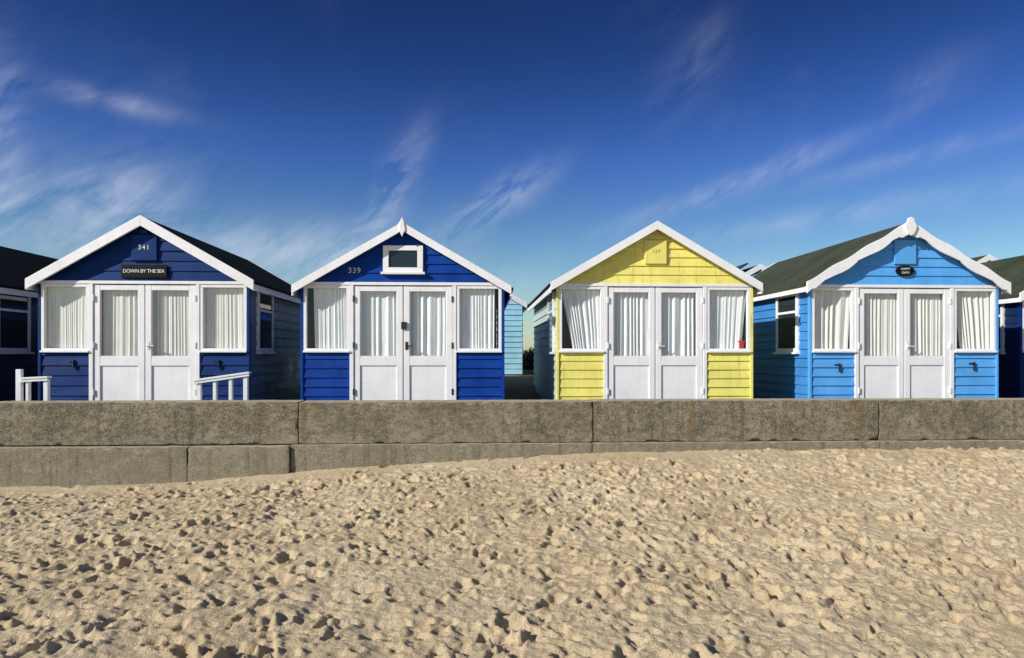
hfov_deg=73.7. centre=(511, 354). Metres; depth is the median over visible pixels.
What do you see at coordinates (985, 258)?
beach hut
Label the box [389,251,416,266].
gable window glass
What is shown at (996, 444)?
footing block
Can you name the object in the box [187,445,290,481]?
footing block
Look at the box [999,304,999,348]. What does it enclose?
side window glass
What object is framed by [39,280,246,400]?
window frames
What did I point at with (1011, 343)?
beach hut
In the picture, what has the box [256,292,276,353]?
side window frame
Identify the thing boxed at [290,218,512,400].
beach hut
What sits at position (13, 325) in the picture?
side window glass
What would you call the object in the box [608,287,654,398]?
door left leaf
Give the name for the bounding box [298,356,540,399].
ground
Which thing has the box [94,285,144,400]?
door left leaf
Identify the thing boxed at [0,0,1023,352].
sky
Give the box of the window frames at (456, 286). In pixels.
[303,282,501,399]
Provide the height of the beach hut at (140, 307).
2.999 m
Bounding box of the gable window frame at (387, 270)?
[381,245,424,274]
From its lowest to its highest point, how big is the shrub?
1.178 m
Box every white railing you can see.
[16,369,51,400]
[193,371,250,399]
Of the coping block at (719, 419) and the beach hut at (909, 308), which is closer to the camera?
the coping block at (719, 419)
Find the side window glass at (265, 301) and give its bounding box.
[260,294,271,347]
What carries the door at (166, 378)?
in the beach hut at (140, 307)
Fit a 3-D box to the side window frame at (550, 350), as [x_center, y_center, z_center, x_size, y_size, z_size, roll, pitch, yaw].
[0.625,-0.518,11.174,0.090,1.005,0.840,0,0,-3]
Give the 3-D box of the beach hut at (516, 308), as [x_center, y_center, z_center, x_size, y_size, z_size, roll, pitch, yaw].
[-1.236,-0.826,19.123,3.088,2.705,4.385,0,0,-3]
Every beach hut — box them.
[0,246,58,400]
[24,215,300,400]
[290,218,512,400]
[496,294,527,374]
[527,221,763,399]
[736,263,766,275]
[752,217,1010,398]
[970,254,998,262]
[980,255,1023,397]
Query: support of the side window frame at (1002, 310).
in the beach hut at (1011, 343)
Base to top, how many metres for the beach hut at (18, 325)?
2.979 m
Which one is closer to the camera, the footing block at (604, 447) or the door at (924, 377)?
the footing block at (604, 447)
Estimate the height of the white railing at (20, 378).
0.720 m
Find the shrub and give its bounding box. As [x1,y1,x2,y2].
[522,347,533,369]
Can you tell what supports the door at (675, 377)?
in the beach hut at (657, 310)
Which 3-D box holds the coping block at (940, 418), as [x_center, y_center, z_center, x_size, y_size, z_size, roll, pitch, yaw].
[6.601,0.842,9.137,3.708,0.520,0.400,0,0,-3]
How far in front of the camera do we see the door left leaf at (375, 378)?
10.31 m
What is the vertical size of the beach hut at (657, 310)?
2.989 m
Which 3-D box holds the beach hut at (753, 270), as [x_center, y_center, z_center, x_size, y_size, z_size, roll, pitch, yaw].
[6.158,-0.916,19.441,3.154,2.887,4.479,0,0,-3]
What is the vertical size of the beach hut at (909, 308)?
3.079 m
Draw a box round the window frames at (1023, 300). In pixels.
[1022,300,1023,352]
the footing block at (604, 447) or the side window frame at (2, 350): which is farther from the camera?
the side window frame at (2, 350)
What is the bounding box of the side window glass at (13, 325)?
[0,293,27,347]
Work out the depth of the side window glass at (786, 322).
11.37 m
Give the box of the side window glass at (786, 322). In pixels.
[778,296,794,348]
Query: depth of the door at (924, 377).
10.73 m
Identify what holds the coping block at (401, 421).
on the footing block at (308, 457)
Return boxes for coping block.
[0,400,304,444]
[299,399,591,443]
[589,398,877,441]
[865,398,1023,439]
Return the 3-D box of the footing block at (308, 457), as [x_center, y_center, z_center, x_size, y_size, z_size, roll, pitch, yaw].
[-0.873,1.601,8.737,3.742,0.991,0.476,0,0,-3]
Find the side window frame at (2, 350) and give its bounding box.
[0,297,34,353]
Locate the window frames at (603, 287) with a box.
[559,283,752,398]
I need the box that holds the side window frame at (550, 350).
[545,290,555,353]
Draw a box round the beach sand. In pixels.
[0,446,1023,657]
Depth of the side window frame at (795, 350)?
11.07 m
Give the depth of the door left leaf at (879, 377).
10.69 m
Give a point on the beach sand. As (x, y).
(917, 552)
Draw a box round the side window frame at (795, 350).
[773,293,799,353]
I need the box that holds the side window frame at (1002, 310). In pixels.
[999,304,1005,353]
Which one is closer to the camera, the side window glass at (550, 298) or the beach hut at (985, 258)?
the side window glass at (550, 298)
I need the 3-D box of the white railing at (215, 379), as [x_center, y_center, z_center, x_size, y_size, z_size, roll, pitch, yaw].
[-4.114,0.578,9.706,0.770,0.685,0.110,0,0,-3]
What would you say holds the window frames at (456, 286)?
in the beach hut at (401, 310)
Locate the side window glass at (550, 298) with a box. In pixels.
[549,296,551,347]
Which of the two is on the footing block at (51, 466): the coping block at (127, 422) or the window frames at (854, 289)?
the coping block at (127, 422)
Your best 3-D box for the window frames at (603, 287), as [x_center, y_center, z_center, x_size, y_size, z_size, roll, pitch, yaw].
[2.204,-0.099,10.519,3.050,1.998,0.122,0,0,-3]
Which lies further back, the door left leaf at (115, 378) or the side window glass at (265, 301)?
the side window glass at (265, 301)
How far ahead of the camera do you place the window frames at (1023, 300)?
11.77 m
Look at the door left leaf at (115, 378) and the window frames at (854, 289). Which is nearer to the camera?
the door left leaf at (115, 378)
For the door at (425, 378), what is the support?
in the beach hut at (401, 310)
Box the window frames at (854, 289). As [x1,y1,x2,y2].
[812,284,998,397]
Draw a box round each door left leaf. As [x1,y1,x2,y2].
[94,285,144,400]
[354,286,402,399]
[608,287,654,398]
[859,288,903,397]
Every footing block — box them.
[0,445,191,487]
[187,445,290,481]
[291,442,591,472]
[591,440,879,452]
[875,439,1023,450]
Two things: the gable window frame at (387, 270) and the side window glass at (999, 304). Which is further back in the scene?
the side window glass at (999, 304)

